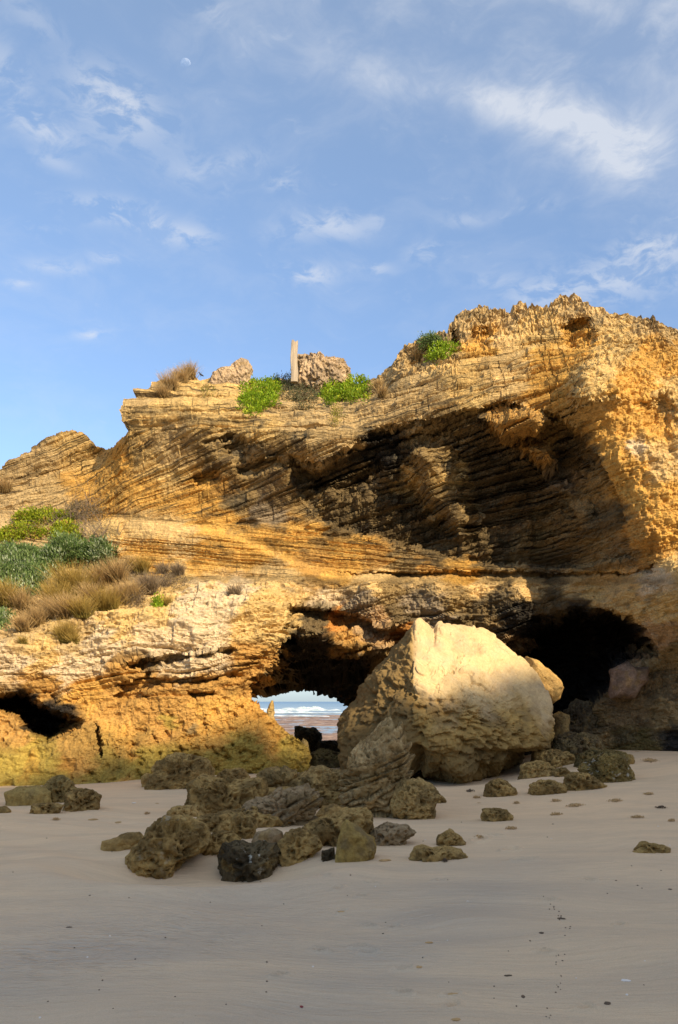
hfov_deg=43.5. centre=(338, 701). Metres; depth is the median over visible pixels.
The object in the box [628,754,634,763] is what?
rock
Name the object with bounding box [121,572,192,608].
shrub
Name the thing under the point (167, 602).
grass tussock
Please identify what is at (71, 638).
grass tussock
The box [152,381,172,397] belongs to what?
grass tussock
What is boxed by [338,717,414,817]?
rock
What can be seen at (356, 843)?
rock
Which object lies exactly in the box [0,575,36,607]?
grass tussock
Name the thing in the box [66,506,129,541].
bare shrub
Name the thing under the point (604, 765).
rock
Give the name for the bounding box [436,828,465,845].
rock
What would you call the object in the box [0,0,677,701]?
sky
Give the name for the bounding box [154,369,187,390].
grass tussock
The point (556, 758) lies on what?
rock
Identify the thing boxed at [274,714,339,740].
reef
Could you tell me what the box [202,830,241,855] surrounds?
rock
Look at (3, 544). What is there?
shrub
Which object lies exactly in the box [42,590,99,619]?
grass tussock
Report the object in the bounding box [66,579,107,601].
grass tussock
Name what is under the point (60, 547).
shrub
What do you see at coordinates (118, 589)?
grass tussock
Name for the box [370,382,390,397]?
grass tussock
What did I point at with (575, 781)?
rock
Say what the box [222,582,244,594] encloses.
grass tussock
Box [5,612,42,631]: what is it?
grass tussock
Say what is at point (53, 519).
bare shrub
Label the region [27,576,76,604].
grass tussock
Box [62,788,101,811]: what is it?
rock
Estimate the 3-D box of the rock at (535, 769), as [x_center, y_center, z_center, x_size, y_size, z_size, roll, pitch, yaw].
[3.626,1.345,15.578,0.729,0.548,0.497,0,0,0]
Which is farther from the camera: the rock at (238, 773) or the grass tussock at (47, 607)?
the grass tussock at (47, 607)
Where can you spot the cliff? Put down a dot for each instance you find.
(506, 479)
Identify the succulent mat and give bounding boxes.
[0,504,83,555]
[150,591,165,607]
[235,373,284,417]
[317,373,371,406]
[422,337,461,365]
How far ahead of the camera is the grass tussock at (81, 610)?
17.63 m
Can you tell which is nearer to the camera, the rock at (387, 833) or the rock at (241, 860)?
the rock at (241, 860)
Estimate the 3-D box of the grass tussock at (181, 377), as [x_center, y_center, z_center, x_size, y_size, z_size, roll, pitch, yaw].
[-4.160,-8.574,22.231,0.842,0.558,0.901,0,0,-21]
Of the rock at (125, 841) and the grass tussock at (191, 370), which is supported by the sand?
the rock at (125, 841)
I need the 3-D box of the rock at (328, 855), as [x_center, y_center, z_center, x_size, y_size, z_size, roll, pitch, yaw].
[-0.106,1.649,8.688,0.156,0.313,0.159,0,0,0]
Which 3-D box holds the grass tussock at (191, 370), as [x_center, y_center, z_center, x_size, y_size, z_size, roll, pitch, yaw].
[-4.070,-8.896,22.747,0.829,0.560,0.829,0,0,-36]
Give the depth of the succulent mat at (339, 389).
21.43 m
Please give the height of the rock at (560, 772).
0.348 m
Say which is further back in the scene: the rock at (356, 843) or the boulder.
the boulder
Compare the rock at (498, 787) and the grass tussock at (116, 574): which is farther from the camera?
the grass tussock at (116, 574)
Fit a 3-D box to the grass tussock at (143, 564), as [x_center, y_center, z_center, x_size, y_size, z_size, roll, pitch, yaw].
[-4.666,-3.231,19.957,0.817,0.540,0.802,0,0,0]
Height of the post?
1.095 m
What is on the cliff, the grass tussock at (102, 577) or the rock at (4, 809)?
the grass tussock at (102, 577)
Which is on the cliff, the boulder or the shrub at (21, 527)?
the shrub at (21, 527)
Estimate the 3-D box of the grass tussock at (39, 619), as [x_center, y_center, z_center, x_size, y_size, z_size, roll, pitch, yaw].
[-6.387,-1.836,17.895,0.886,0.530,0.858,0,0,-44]
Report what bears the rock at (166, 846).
on the sand
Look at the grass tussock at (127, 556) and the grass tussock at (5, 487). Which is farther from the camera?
the grass tussock at (5, 487)
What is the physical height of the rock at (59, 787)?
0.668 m
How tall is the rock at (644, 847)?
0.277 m
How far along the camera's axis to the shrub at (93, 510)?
21.38 m
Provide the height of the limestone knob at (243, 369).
0.987 m
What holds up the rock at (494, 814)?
on the sand
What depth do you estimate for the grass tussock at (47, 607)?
18.23 m
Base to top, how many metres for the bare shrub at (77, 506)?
1.598 m
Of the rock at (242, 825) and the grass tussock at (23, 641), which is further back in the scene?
the grass tussock at (23, 641)
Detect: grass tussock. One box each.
[0,475,16,492]
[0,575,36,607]
[0,584,42,613]
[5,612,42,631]
[11,603,49,626]
[15,635,29,643]
[27,556,107,596]
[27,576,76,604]
[27,593,58,619]
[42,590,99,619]
[44,617,82,643]
[58,592,101,618]
[62,632,81,643]
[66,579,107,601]
[78,581,134,611]
[81,561,117,588]
[93,555,139,582]
[104,581,130,603]
[106,577,153,599]
[122,554,141,569]
[125,569,173,594]
[128,553,154,574]
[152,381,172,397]
[153,560,170,573]
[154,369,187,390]
[158,595,173,605]
[163,559,187,575]
[166,366,193,383]
[175,359,201,379]
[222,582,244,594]
[368,379,385,389]
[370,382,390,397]
[403,345,422,361]
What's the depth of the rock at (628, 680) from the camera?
18.81 m
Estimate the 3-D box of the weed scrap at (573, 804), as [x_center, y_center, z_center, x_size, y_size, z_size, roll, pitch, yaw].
[3.422,1.500,12.333,0.312,0.050,0.212,0,0,-28]
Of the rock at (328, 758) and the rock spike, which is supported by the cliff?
the rock spike
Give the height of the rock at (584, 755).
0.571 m
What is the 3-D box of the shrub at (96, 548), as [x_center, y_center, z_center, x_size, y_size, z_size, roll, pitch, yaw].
[-5.808,-3.550,20.454,1.212,1.047,0.899,0,0,0]
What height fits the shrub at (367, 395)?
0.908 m
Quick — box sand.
[0,750,677,1023]
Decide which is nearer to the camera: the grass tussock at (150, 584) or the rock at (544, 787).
the rock at (544, 787)
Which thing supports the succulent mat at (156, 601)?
on the cliff
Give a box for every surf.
[260,706,340,710]
[262,709,341,712]
[274,715,328,716]
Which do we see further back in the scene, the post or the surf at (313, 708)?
the surf at (313, 708)
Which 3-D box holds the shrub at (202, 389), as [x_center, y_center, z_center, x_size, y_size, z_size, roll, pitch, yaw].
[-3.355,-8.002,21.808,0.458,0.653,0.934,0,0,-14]
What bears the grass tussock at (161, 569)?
on the cliff
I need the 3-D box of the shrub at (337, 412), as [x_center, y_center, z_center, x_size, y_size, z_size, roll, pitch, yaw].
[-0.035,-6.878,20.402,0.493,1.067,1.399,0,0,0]
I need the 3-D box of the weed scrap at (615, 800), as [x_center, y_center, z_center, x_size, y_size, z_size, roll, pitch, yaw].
[4.064,1.449,12.486,0.220,0.049,0.281,0,0,0]
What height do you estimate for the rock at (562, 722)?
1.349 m
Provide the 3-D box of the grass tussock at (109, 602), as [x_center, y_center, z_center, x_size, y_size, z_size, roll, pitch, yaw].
[-4.948,-2.224,18.200,1.376,0.780,1.172,0,0,0]
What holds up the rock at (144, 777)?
on the sand
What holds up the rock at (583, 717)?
on the sand
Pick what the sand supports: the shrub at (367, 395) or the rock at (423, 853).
the rock at (423, 853)
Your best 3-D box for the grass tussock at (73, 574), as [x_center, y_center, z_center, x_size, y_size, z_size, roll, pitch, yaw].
[-6.022,-2.797,19.092,1.838,1.031,1.628,0,0,0]
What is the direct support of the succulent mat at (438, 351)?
on the cliff
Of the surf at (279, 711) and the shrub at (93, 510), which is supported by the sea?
the surf at (279, 711)
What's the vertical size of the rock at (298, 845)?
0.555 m
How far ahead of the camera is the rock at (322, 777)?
13.12 m
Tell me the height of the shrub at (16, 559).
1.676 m
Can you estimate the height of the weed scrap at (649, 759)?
0.058 m
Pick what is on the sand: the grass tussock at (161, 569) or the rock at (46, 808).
the rock at (46, 808)
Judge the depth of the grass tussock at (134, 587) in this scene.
18.45 m
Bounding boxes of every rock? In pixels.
[0,806,10,812]
[4,785,52,805]
[30,802,64,813]
[43,775,76,802]
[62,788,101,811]
[100,832,142,850]
[125,814,210,878]
[141,773,150,786]
[144,752,214,789]
[166,805,204,816]
[184,773,268,813]
[196,812,231,832]
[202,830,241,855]
[216,768,249,778]
[217,840,280,881]
[219,806,290,827]
[228,811,257,838]
[240,783,322,826]
[251,827,282,842]
[256,765,306,787]
[267,786,340,808]
[277,826,322,866]
[294,726,321,752]
[297,765,340,791]
[300,738,310,768]
[303,807,373,846]
[310,748,339,767]
[315,803,342,816]
[316,740,339,751]
[321,847,334,861]
[335,819,376,862]
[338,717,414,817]
[369,821,416,845]
[389,777,441,819]
[408,844,467,861]
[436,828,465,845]
[438,795,446,802]
[480,808,513,821]
[483,778,517,796]
[517,760,555,779]
[524,656,563,702]
[527,779,567,795]
[530,748,574,767]
[550,711,569,746]
[551,731,603,758]
[553,767,570,776]
[562,772,607,790]
[563,699,597,733]
[573,747,600,767]
[577,748,635,782]
[608,661,648,698]
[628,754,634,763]
[632,841,670,853]
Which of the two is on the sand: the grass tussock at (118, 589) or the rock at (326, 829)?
the rock at (326, 829)
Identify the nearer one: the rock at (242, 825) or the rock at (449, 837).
the rock at (449, 837)
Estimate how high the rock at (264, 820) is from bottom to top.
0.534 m
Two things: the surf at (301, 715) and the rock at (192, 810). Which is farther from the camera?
the surf at (301, 715)
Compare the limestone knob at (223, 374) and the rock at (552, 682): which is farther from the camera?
the limestone knob at (223, 374)
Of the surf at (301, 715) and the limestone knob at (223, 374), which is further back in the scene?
the surf at (301, 715)
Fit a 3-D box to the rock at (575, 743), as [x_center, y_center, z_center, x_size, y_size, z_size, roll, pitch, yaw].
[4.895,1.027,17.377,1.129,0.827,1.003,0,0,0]
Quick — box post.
[290,340,297,383]
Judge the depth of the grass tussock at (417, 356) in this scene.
20.99 m
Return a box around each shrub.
[0,538,16,555]
[0,539,55,597]
[0,606,15,630]
[23,507,87,529]
[39,526,88,568]
[52,472,103,519]
[66,496,108,524]
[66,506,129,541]
[73,533,121,571]
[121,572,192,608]
[199,383,218,395]
[270,369,321,410]
[321,390,372,406]
[329,403,347,425]
[415,330,447,352]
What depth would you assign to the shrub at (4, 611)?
18.07 m
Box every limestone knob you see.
[210,366,235,383]
[231,357,252,385]
[290,351,350,390]
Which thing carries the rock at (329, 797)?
on the sand
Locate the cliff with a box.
[0,293,677,785]
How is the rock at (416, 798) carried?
on the sand
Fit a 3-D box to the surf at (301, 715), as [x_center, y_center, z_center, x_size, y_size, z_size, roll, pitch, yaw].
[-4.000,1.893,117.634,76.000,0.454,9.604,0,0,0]
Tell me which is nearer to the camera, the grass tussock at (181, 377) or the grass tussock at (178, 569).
the grass tussock at (178, 569)
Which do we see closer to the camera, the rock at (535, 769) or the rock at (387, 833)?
the rock at (387, 833)
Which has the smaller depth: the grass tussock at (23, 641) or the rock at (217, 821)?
the rock at (217, 821)
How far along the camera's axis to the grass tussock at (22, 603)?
18.42 m
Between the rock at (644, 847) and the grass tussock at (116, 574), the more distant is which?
the grass tussock at (116, 574)
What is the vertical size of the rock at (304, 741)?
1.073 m
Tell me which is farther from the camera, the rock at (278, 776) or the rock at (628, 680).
the rock at (628, 680)
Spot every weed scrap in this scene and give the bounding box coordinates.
[565,803,583,806]
[608,798,622,801]
[644,758,659,762]
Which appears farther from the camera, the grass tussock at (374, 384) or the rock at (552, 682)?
the grass tussock at (374, 384)
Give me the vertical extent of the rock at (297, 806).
0.916 m
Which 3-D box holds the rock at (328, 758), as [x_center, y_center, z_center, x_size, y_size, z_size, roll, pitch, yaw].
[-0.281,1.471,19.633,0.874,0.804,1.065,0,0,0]
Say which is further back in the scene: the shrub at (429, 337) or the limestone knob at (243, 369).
the limestone knob at (243, 369)
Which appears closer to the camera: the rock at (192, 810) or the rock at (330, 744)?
the rock at (192, 810)
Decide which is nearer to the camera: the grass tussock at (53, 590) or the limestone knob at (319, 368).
the grass tussock at (53, 590)
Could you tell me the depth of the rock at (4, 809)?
12.12 m
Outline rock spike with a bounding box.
[267,700,275,720]
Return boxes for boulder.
[337,618,554,783]
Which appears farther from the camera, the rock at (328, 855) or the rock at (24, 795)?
the rock at (24, 795)
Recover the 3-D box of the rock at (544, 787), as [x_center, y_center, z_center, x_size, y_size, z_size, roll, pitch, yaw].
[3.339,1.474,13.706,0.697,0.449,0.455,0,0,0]
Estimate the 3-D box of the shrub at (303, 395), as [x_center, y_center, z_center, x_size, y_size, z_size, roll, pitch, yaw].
[-1.120,-7.931,21.849,1.520,1.873,2.392,0,0,0]
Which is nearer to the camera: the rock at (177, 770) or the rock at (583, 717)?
the rock at (177, 770)
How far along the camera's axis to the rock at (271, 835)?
9.67 m
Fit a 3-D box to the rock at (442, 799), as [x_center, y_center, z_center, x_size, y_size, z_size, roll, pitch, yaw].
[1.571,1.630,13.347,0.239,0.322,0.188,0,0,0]
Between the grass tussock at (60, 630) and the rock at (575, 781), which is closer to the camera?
the rock at (575, 781)
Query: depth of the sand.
6.15 m
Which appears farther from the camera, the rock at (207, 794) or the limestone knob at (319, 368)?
the limestone knob at (319, 368)
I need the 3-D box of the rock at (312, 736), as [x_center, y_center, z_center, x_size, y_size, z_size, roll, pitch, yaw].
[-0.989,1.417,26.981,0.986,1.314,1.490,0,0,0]
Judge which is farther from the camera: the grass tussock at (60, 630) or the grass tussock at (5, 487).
the grass tussock at (5, 487)
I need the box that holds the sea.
[257,702,347,732]
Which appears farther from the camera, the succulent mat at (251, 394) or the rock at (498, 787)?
the succulent mat at (251, 394)
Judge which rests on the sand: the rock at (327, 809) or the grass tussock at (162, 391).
the rock at (327, 809)

